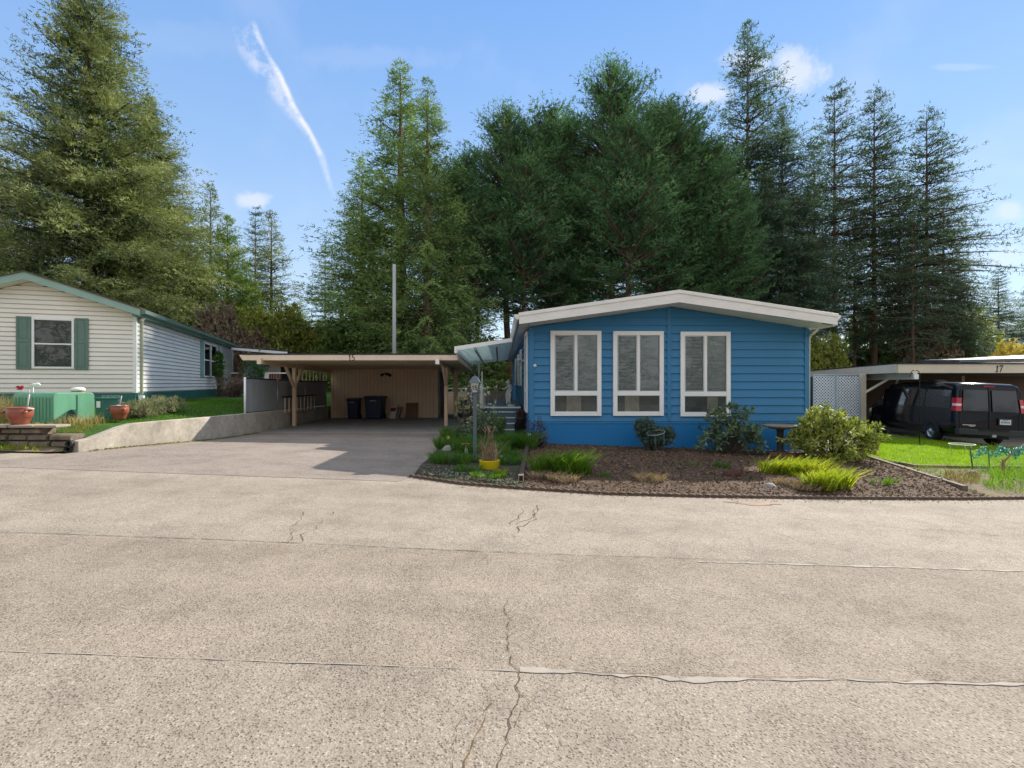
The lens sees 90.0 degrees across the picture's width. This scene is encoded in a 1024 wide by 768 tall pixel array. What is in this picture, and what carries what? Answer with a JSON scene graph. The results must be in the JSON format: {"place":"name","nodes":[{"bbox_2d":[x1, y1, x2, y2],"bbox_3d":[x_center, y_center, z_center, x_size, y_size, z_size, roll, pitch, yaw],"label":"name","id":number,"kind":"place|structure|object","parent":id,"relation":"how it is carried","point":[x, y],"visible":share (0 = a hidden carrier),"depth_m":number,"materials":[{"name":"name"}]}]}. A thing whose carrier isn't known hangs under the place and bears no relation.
{"place":"outdoors","nodes":[
{"label":"outdoors","id":0,"kind":"place"},
{"bbox_2d":[2,391,330,437],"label":"terrace lawn","id":1,"kind":"structure","parent":0,"point":[98,428],"depth_m":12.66,"materials":[{"name":"green plant"}]},
{"bbox_2d":[0,91,69,279],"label":"spruce tree","id":2,"kind":"object","parent":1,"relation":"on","point":[11,118],"visible":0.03,"depth_m":39.38,"materials":[{"name":"green plant"}]},
{"bbox_2d":[13,392,93,422],"bbox_3d":[-10.072,0.502,11.270,1.291,0.629,0.816,0,0,18],"label":"utility cabinet","id":3,"kind":"object","parent":1,"relation":"on","point":[46,405],"visible":0.74,"depth_m":10.92,"materials":[{"name":"green metal"}]},
{"bbox_2d":[51,412,113,424],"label":"dry weeds","id":4,"kind":"object","parent":1,"relation":"on","point":[76,420],"visible":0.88,"depth_m":10.78,"materials":[{"name":"plant"}]},
{"bbox_2d":[94,397,119,418],"bbox_3d":[-9.000,0.534,11.381,0.228,0.486,0.405,0,0,36],"label":"utility pedestal","id":5,"kind":"object","parent":1,"relation":"on","point":[103,404],"visible":0.83,"depth_m":11.29,"materials":[{"name":"green metal"}]},
{"bbox_2d":[105,405,128,419],"bbox_3d":[-8.544,0.617,11.150,0.407,0.300,0.340,0,0,0],"label":"terracotta pot","id":6,"kind":"object","parent":1,"relation":"on","point":[119,412],"visible":1,"depth_m":11.04,"materials":[{"name":"ceramic"}]},
{"bbox_2d":[0,270,239,407],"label":"mobile home","id":7,"kind":"object","parent":1,"relation":"on","point":[56,336],"visible":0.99,"depth_m":14.56,"materials":[{"name":"beige"}]},
{"bbox_2d":[31,318,74,368],"bbox_3d":[-12.768,-1.127,14.254,0.955,1.402,0.060,0,0,-19],"label":"window","id":8,"kind":"structure","parent":7,"relation":"in","point":[52,339],"depth_m":14.27,"materials":[{"name":"white glass"}]},
{"bbox_2d":[204,342,217,377],"bbox_3d":[-13.831,-1.063,23.499,0.060,1.514,2.582,0,0,-19],"label":"window","id":9,"kind":"structure","parent":7,"relation":"in","point":[209,349],"depth_m":23.30,"materials":[{"name":"white glass"}]},
{"bbox_2d":[0,0,249,332],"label":"spruce tree","id":10,"kind":"object","parent":1,"relation":"on","point":[74,173],"visible":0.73,"depth_m":32.28,"materials":[{"name":"green plant"}]},
{"bbox_2d":[120,398,163,418],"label":"lavender","id":11,"kind":"object","parent":1,"relation":"on","point":[134,413],"visible":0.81,"depth_m":11.83,"materials":[{"name":"green plant"}]},
{"bbox_2d":[56,93,242,326],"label":"spruce tree","id":12,"kind":"object","parent":1,"relation":"on","point":[174,155],"visible":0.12,"depth_m":40.04,"materials":[{"name":"green plant"}]},
{"bbox_2d":[130,396,175,414],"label":"lavender","id":13,"kind":"object","parent":1,"relation":"on","point":[158,403],"visible":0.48,"depth_m":12.49,"materials":[{"name":"green plant"}]},
{"bbox_2d":[192,298,241,372],"bbox_3d":[-19.597,-2.402,34.016,3.016,6.698,2.942,0,0,0],"label":"bush","id":14,"kind":"object","parent":1,"relation":"on","point":[216,323],"visible":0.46,"depth_m":33.67,"materials":[{"name":"plant"}]},
{"bbox_2d":[186,182,254,293],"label":"spruce tree","id":15,"kind":"object","parent":1,"relation":"on","point":[213,206],"visible":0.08,"depth_m":51.85,"materials":[{"name":"green plant"}]},
{"bbox_2d":[189,214,274,319],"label":"conifer tree","id":16,"kind":"object","parent":1,"relation":"on","point":[232,273],"visible":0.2,"depth_m":45.49,"materials":[{"name":"green plant"}]},
{"bbox_2d":[212,376,257,396],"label":"shrub","id":17,"kind":"object","parent":1,"relation":"on","point":[239,392],"visible":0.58,"depth_m":21.92,"materials":[{"name":"green plant"}]},
{"bbox_2d":[212,346,269,395],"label":"climbing vine","id":18,"kind":"object","parent":1,"relation":"on","point":[217,372],"visible":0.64,"depth_m":23.67,"materials":[{"name":"green plant"}]},
{"bbox_2d":[216,264,271,337],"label":"conifer tree","id":19,"kind":"object","parent":1,"relation":"on","point":[245,281],"visible":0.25,"depth_m":42.74,"materials":[{"name":"green plant"}]},
{"bbox_2d":[228,324,274,389],"bbox_3d":[-18.552,-1.684,36.048,3.530,5.128,3.618,0,0,10],"label":"bush","id":20,"kind":"object","parent":1,"relation":"on","point":[249,340],"visible":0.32,"depth_m":35.17,"materials":[{"name":"green plant"}]},
{"bbox_2d":[230,346,297,395],"bbox_3d":[-13.108,-0.604,27.963,5.189,2.628,8.074,0,0,0],"label":"porch","id":21,"kind":"object","parent":1,"relation":"on","point":[275,372],"visible":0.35,"depth_m":25.61,"materials":[{"name":"white metal"}]},
{"bbox_2d":[237,205,303,313],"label":"fir tree","id":22,"kind":"object","parent":1,"relation":"on","point":[254,232],"visible":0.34,"depth_m":61.94,"materials":[{"name":"green plant"}]},
{"bbox_2d":[236,293,310,370],"bbox_3d":[-17.582,-3.045,38.068,5.923,7.499,4.959,0,0,-17],"label":"bush","id":23,"kind":"object","parent":1,"relation":"on","point":[274,329],"visible":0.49,"depth_m":37.35,"materials":[{"name":"green plant"}]},
{"bbox_2d":[239,209,315,341],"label":"spruce tree","id":24,"kind":"object","parent":1,"relation":"on","point":[270,286],"visible":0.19,"depth_m":45.75,"materials":[{"name":"green plant"}]},
{"bbox_2d":[288,313,343,385],"bbox_3d":[-14.928,-2.408,40.249,5.340,6.210,6.378,0,0,16],"label":"bush","id":25,"kind":"object","parent":1,"relation":"on","point":[315,336],"visible":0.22,"depth_m":38.06,"materials":[{"name":"green plant"}]},
{"bbox_2d":[301,246,339,325],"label":"fir tree","id":26,"kind":"object","parent":1,"relation":"on","point":[318,316],"visible":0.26,"depth_m":49.83,"materials":[{"name":"green plant"}]},
{"bbox_2d":[314,306,416,382],"bbox_3d":[-9.968,-2.289,36.129,7.636,6.513,5.811,0,0,0],"label":"bush","id":27,"kind":"object","parent":1,"relation":"on","point":[336,339],"visible":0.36,"depth_m":34.93,"materials":[{"name":"green plant"}]},
{"bbox_2d":[0,433,442,480],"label":"driveway","id":28,"kind":"structure","parent":0,"point":[378,456],"depth_m":9.55,"materials":[{"name":"concrete"}]},
{"bbox_2d":[259,413,472,432],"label":"carport floor","id":29,"kind":"structure","parent":0,"point":[383,425],"depth_m":17.12,"materials":[{"name":"concrete"}]},
{"bbox_2d":[346,398,361,418],"bbox_3d":[-6.297,0.972,20.441,0.467,0.836,0.668,0,0,0],"label":"wheelie bin","id":30,"kind":"object","parent":29,"relation":"on","point":[354,408],"visible":1,"depth_m":20.18,"materials":[{"name":"blue plastic"}]},
{"bbox_2d":[239,353,471,425],"bbox_3d":[-4.773,0.260,19.168,6.475,2.260,9.466,0,0,0],"label":"carport","id":31,"kind":"object","parent":29,"relation":"on","point":[421,379],"visible":0.91,"depth_m":21.10,"materials":[{"name":"beige paint"}]},
{"bbox_2d":[363,396,386,418],"bbox_3d":[-5.465,0.934,20.491,0.750,0.912,0.868,0,0,0],"label":"wheelie bin","id":32,"kind":"object","parent":29,"relation":"on","point":[374,407],"visible":1,"depth_m":20.13,"materials":[{"name":"blue plastic"}]},
{"bbox_2d":[414,425,524,486],"bbox_3d":[-0.580,1.437,12.064,2.160,0.219,8.872,0,0,0],"label":"planting bed","id":33,"kind":"object","parent":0,"point":[510,467],"visible":0.19,"depth_m":8.68,"materials":[{"name":"soil"}]},
{"bbox_2d":[427,447,477,464],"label":"leafy clump","id":34,"kind":"object","parent":33,"relation":"on","point":[443,458],"visible":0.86,"depth_m":9.24,"materials":[{"name":"green plant"}]},
{"bbox_2d":[429,431,480,448],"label":"daffodil","id":35,"kind":"object","parent":33,"relation":"on","point":[439,442],"depth_m":11.21,"materials":[{"name":"green plant"}]},
{"bbox_2d":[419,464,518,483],"bbox_3d":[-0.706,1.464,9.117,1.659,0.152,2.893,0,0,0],"label":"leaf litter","id":36,"kind":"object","parent":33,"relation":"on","point":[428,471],"visible":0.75,"depth_m":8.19,"materials":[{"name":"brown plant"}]},
{"bbox_2d":[454,395,485,432],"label":"shrub","id":37,"kind":"object","parent":33,"relation":"on","point":[463,410],"visible":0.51,"depth_m":13.14,"materials":[{"name":"green plant"}]},
{"bbox_2d":[469,375,480,456],"bbox_3d":[-0.735,0.694,10.139,0.236,1.780,0.236,0,0,0],"label":"lamp post","id":38,"kind":"object","parent":33,"relation":"on","point":[474,382],"visible":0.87,"depth_m":10.11,"materials":[{"name":"grey metal"}]},
{"bbox_2d":[460,407,500,439],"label":"flowering shrub","id":39,"kind":"object","parent":33,"relation":"on","point":[480,429],"visible":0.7,"depth_m":12.54,"materials":[{"name":"green plant"}]},
{"bbox_2d":[0,451,1023,767],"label":"road","id":40,"kind":"structure","parent":0,"point":[182,621],"depth_m":3.28,"materials":[{"name":"concrete"}]},
{"bbox_2d":[409,474,1023,499],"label":"garden edging","id":41,"kind":"object","parent":40,"relation":"on","point":[660,494],"visible":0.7,"depth_m":7.64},
{"bbox_2d":[0,0,1023,345],"label":"sky","id":42,"kind":"structure","parent":0,"point":[272,94],"materials":[{"name":"blue"}]},
{"bbox_2d":[518,442,988,496],"bbox_3d":[4.580,1.637,10.434,8.821,0.359,5.933,0,0,0],"label":"mulch bed","id":43,"kind":"object","parent":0,"point":[740,488],"visible":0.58,"depth_m":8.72,"materials":[{"name":"brown wood"}]},
{"bbox_2d":[491,429,554,449],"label":"leafy clump","id":44,"kind":"object","parent":43,"relation":"on","point":[523,441],"visible":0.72,"depth_m":11.61,"materials":[{"name":"green plant"}]},
{"bbox_2d":[523,415,551,447],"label":"barberry bush","id":45,"kind":"object","parent":43,"relation":"on","point":[541,443],"visible":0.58,"depth_m":12.03,"materials":[{"name":"plant"}]},
{"bbox_2d":[526,469,585,481],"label":"dry grass","id":46,"kind":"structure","parent":43,"relation":"on","point":[548,476],"depth_m":8.18,"materials":[{"name":"beige plant"}]},
{"bbox_2d":[520,447,608,475],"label":"daylily","id":47,"kind":"object","parent":43,"relation":"on","point":[574,464],"visible":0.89,"depth_m":8.60,"materials":[{"name":"green plant"}]},
{"bbox_2d":[633,416,676,450],"bbox_3d":[3.439,1.223,12.297,1.130,0.961,0.792,0,0,0],"label":"dwarf spruce","id":48,"kind":"object","parent":43,"relation":"on","point":[642,426],"visible":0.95,"depth_m":12.16,"materials":[{"name":"green plant"}]},
{"bbox_2d":[694,401,768,454],"bbox_3d":[5.179,1.046,12.243,1.833,1.397,1.253,0,0,0],"label":"shrub","id":49,"kind":"object","parent":43,"relation":"on","point":[734,431],"visible":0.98,"depth_m":12.11,"materials":[{"name":"green plant"}]},
{"bbox_2d":[762,424,797,451],"bbox_3d":[6.442,1.313,12.300,0.770,0.665,0.770,0,0,0],"label":"birdbath","id":50,"kind":"object","parent":43,"relation":"on","point":[780,428],"visible":0.97,"depth_m":12.23,"materials":[{"name":"stone"}]},
{"bbox_2d":[751,454,849,476],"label":"daylily","id":51,"kind":"object","parent":43,"relation":"on","point":[788,466],"visible":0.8,"depth_m":9.19,"materials":[{"name":"green plant"}]},
{"bbox_2d":[769,475,832,490],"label":"dry grass","id":52,"kind":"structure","parent":43,"relation":"on","point":[797,485],"depth_m":8.18,"materials":[{"name":"brown plant"}]},
{"bbox_2d":[775,401,892,462],"bbox_3d":[7.261,1.135,11.811,2.286,1.486,1.954,0,0,0],"label":"rhododendron","id":53,"kind":"object","parent":43,"relation":"on","point":[825,428],"visible":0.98,"depth_m":11.51,"materials":[{"name":"green plant"}]},
{"bbox_2d":[792,466,875,490],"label":"daylily","id":54,"kind":"object","parent":43,"relation":"on","point":[838,479],"visible":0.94,"depth_m":8.16,"materials":[{"name":"green plant"}]},
{"bbox_2d":[811,423,1023,450],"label":"neighbour driveway","id":55,"kind":"structure","parent":0,"point":[1015,441],"depth_m":20.51,"materials":[{"name":"concrete"}]},
{"bbox_2d":[810,363,1023,432],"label":"carport","id":56,"kind":"object","parent":55,"relation":"on","point":[858,391],"visible":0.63,"depth_m":21.50,"materials":[{"name":"beige wood"}]},
{"bbox_2d":[869,380,1023,444],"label":"passenger van","id":57,"kind":"object","parent":55,"relation":"on","point":[991,413],"visible":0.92,"depth_m":17.25,"materials":[{"name":"black metal"}]},
{"bbox_2d":[861,437,1023,466],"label":"lawn","id":58,"kind":"structure","parent":0,"point":[931,455],"depth_m":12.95,"materials":[{"name":"green plant"}]},
{"bbox_2d":[899,463,1023,496],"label":"verge","id":59,"kind":"structure","parent":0,"point":[990,492],"depth_m":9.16,"materials":[{"name":"green plant"}]},
{"bbox_2d":[867,456,967,489],"bbox_3d":[8.242,1.787,10.795,0.090,0.143,4.482,0,0,16],"label":"landscape timber","id":60,"kind":"object","parent":59,"relation":"on","point":[959,485],"visible":0.37,"depth_m":9.77,"materials":[{"name":"wood"}]},
{"bbox_2d":[937,467,982,483],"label":"dead plant","id":61,"kind":"object","parent":59,"relation":"on","point":[964,475],"visible":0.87,"depth_m":9.64,"materials":[{"name":"beige plant"}]},
{"bbox_2d":[969,445,1023,468],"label":"net fence","id":62,"kind":"object","parent":59,"relation":"on","point":[1018,451],"visible":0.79,"depth_m":11.36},
{"bbox_2d":[978,459,1023,485],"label":"tall grass","id":63,"kind":"structure","parent":0,"point":[1001,474],"depth_m":9.64,"materials":[{"name":"green plant"}]},
{"bbox_3d":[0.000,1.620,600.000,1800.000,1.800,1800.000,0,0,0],"label":"ground","id":64,"kind":"structure","parent":0,"visible":0},
{"bbox_2d":[0,424,84,453],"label":"block wall","id":65,"kind":"structure","parent":64,"relation":"on","point":[38,435],"depth_m":9.59,"materials":[{"name":"beige stone"}]},
{"bbox_2d":[0,407,33,424],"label":"terracotta pot","id":66,"kind":"object","parent":65,"relation":"on","point":[18,416],"visible":0.93,"depth_m":9.62,"materials":[{"name":"ceramic"}]},
{"bbox_2d":[70,406,327,452],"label":"retaining wall","id":67,"kind":"structure","parent":64,"relation":"on","point":[169,431],"depth_m":12.08,"materials":[{"name":"concrete"}]},
{"bbox_2d":[244,377,326,412],"bbox_3d":[-7.479,0.352,17.547,0.079,1.082,6.917,0,0,-2],"label":"slat fence","id":68,"kind":"object","parent":67,"relation":"on","point":[261,394],"visible":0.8,"depth_m":16.13,"materials":[{"name":"grey metal"}]},
{"bbox_2d":[300,156,416,390],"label":"cedar tree","id":69,"kind":"object","parent":64,"relation":"on","point":[345,240],"visible":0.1,"depth_m":40.95,"materials":[{"name":"green plant"}]},
{"bbox_2d":[392,264,395,352],"bbox_3d":[-6.299,-2.484,27.500,0.265,7.888,0.213,0,0,0],"label":"utility pole","id":70,"kind":"object","parent":64,"relation":"on","point":[394,314],"visible":0.43,"depth_m":27.42,"materials":[{"name":"grey metal"}]},
{"bbox_2d":[284,56,513,401],"bbox_3d":[-9.872,-10.737,39.855,22.114,29.429,23.073,0,0,0],"label":"cedar tree","id":71,"kind":"object","parent":64,"relation":"on","point":[401,133],"visible":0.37,"depth_m":37.71,"materials":[{"name":"green plant"}]},
{"bbox_2d":[329,76,512,400],"bbox_3d":[-6.051,-9.120,34.528,13.489,23.872,12.480,0,0,33],"label":"cedar tree","id":72,"kind":"object","parent":64,"relation":"on","point":[431,297],"visible":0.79,"depth_m":34.16,"materials":[{"name":"green plant"}]},
{"bbox_2d":[410,159,531,399],"bbox_3d":[-3.522,-8.061,40.734,9.862,19.742,11.057,0,0,-39],"label":"cypress tree","id":73,"kind":"object","parent":64,"relation":"on","point":[470,189],"visible":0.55,"depth_m":38.52,"materials":[{"name":"green plant"}]},
{"bbox_2d":[439,331,507,402],"bbox_3d":[-3.131,-1.105,38.199,5.811,5.643,7.636,0,0,27],"label":"bush","id":74,"kind":"object","parent":64,"relation":"on","point":[499,369],"visible":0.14,"depth_m":37.13,"materials":[{"name":"green plant"}]},
{"bbox_2d":[454,338,511,404],"bbox_3d":[-0.960,0.112,19.127,1.708,2.697,10.783,0,0,-1],"label":"patio awning","id":75,"kind":"object","parent":64,"relation":"on","point":[484,352],"visible":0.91,"depth_m":16.24,"materials":[{"name":"white metal"}]},
{"bbox_2d":[483,401,520,434],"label":"porch steps","id":76,"kind":"structure","parent":64,"relation":"on","point":[509,413],"depth_m":15.97,"materials":[{"name":"grey paint"}]},
{"bbox_2d":[416,95,595,399],"bbox_3d":[-0.636,-10.856,42.609,15.038,25.779,13.705,0,0,28],"label":"cypress tree","id":77,"kind":"object","parent":64,"relation":"on","point":[522,193],"visible":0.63,"depth_m":39.91,"materials":[{"name":"green plant"}]},
{"bbox_2d":[480,89,607,324],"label":"cypress tree","id":78,"kind":"object","parent":64,"relation":"on","point":[551,116],"visible":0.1,"depth_m":42.69,"materials":[{"name":"green plant"}]},
{"bbox_2d":[513,47,729,307],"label":"cypress tree","id":79,"kind":"object","parent":64,"relation":"on","point":[625,197],"visible":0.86,"depth_m":40.27,"materials":[{"name":"green plant"}]},
{"bbox_2d":[507,290,840,450],"bbox_3d":[3.816,-0.195,22.608,7.962,4.150,20.610,0,0,-1],"label":"mobile home","id":80,"kind":"object","parent":64,"relation":"on","point":[609,372],"visible":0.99,"depth_m":13.08,"materials":[{"name":"blue wood"}]},
{"bbox_2d":[524,331,527,412],"bbox_3d":[0.388,-0.318,14.189,0.051,2.168,1.200,0,0,-1],"label":"window","id":81,"kind":"structure","parent":80,"relation":"in","point":[526,334],"depth_m":13.59,"materials":[{"name":"white glass"}]},
{"bbox_2d":[550,331,600,415],"bbox_3d":[1.626,-0.271,13.032,1.296,2.165,0.064,0,0,-1],"label":"window","id":82,"kind":"structure","parent":80,"relation":"in","point":[575,356],"depth_m":13.04,"materials":[{"name":"glass"}]},
{"bbox_2d":[613,331,663,415],"bbox_3d":[3.223,-0.268,13.065,1.296,2.160,0.064,0,0,-1],"label":"window","id":83,"kind":"structure","parent":80,"relation":"in","point":[638,356],"depth_m":13.08,"materials":[{"name":"glass"}]},
{"bbox_2d":[680,332,730,415],"bbox_3d":[4.946,-0.254,13.101,1.288,2.165,0.064,0,0,-1],"label":"window","id":84,"kind":"structure","parent":80,"relation":"in","point":[705,357],"depth_m":13.11,"materials":[{"name":"glass"}]},
{"bbox_2d":[617,89,771,298],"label":"cypress tree","id":85,"kind":"object","parent":64,"relation":"on","point":[697,135],"visible":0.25,"depth_m":43.12,"materials":[{"name":"green plant"}]},
{"bbox_2d":[637,132,783,303],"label":"cypress tree","id":86,"kind":"object","parent":64,"relation":"on","point":[741,279],"visible":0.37,"depth_m":43.14,"materials":[{"name":"green plant"}]},
{"bbox_2d":[705,18,893,341],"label":"fir tree","id":87,"kind":"object","parent":64,"relation":"on","point":[752,153],"visible":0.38,"depth_m":51.73,"materials":[{"name":"green plant"}]},
{"bbox_2d":[770,192,859,362],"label":"fir tree","id":88,"kind":"object","parent":64,"relation":"on","point":[829,328],"visible":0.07,"depth_m":53.82,"materials":[{"name":"green plant"}]},
{"bbox_2d":[736,104,898,364],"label":"fir tree","id":89,"kind":"object","parent":64,"relation":"on","point":[815,283],"visible":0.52,"depth_m":50.02,"materials":[{"name":"green plant"}]},
{"bbox_2d":[810,329,852,369],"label":"bush","id":90,"kind":"object","parent":64,"relation":"on","point":[830,354],"visible":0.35,"depth_m":41.28,"materials":[{"name":"green plant"}]},
{"bbox_2d":[780,134,896,343],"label":"fir tree","id":91,"kind":"object","parent":64,"relation":"on","point":[812,147],"visible":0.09,"depth_m":59.33,"materials":[{"name":"green plant"}]},
{"bbox_2d":[820,194,890,366],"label":"fir tree","id":92,"kind":"object","parent":64,"relation":"on","point":[854,351],"visible":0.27,"depth_m":57.64,"materials":[{"name":"green plant"}]},
{"bbox_2d":[828,347,901,368],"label":"bush","id":93,"kind":"object","parent":64,"relation":"on","point":[860,361],"visible":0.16,"depth_m":57.63,"materials":[{"name":"green plant"}]},
{"bbox_2d":[796,77,946,357],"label":"fir tree","id":94,"kind":"object","parent":64,"relation":"on","point":[833,167],"visible":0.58,"depth_m":55.05,"materials":[{"name":"green plant"}]},
{"bbox_2d":[845,307,910,365],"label":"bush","id":95,"kind":"object","parent":64,"relation":"on","point":[859,348],"visible":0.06,"depth_m":60.94,"materials":[{"name":"green plant"}]},
{"bbox_2d":[842,168,965,359],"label":"fir tree","id":96,"kind":"object","parent":64,"relation":"on","point":[900,270],"visible":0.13,"depth_m":59.00,"materials":[{"name":"green plant"}]},
{"bbox_2d":[816,80,999,364],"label":"fir tree","id":97,"kind":"object","parent":64,"relation":"on","point":[884,155],"visible":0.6,"depth_m":55.81,"materials":[{"name":"green plant"}]},
{"bbox_2d":[855,213,970,362],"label":"fir tree","id":98,"kind":"object","parent":64,"relation":"on","point":[914,295],"visible":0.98,"depth_m":49.94,"materials":[{"name":"green plant"}]},
{"bbox_2d":[885,321,966,362],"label":"bush","id":99,"kind":"object","parent":64,"relation":"on","point":[899,354],"visible":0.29,"depth_m":55.73,"materials":[{"name":"green plant"}]},
{"bbox_2d":[861,102,1023,359],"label":"fir tree","id":100,"kind":"object","parent":64,"relation":"on","point":[928,165],"visible":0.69,"depth_m":54.60,"materials":[{"name":"green plant"}]},
{"bbox_2d":[917,248,1003,362],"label":"fir tree","id":101,"kind":"object","parent":64,"relation":"on","point":[964,341],"visible":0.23,"depth_m":57.12,"materials":[{"name":"green plant"}]},
{"bbox_2d":[907,185,1013,362],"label":"fir tree","id":102,"kind":"object","parent":64,"relation":"on","point":[941,249],"visible":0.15,"depth_m":60.94,"materials":[{"name":"green plant"}]},
{"bbox_2d":[920,355,1023,362],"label":"carport","id":103,"kind":"object","parent":64,"relation":"on","point":[1001,358],"visible":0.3,"depth_m":33.26,"materials":[{"name":"white metal"}]},
{"bbox_2d":[948,301,1008,362],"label":"bush","id":104,"kind":"object","parent":64,"relation":"on","point":[993,325],"visible":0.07,"depth_m":62.55,"materials":[{"name":"green plant"}]},
{"bbox_2d":[976,268,1023,353],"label":"fir tree","id":105,"kind":"object","parent":64,"relation":"on","point":[1011,334],"visible":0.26,"depth_m":79.23,"materials":[{"name":"green plant"}]},
{"bbox_2d":[988,338,1023,362],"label":"bush","id":106,"kind":"object","parent":64,"relation":"on","point":[1003,351],"visible":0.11,"depth_m":49.89,"materials":[{"name":"yellow plant"}]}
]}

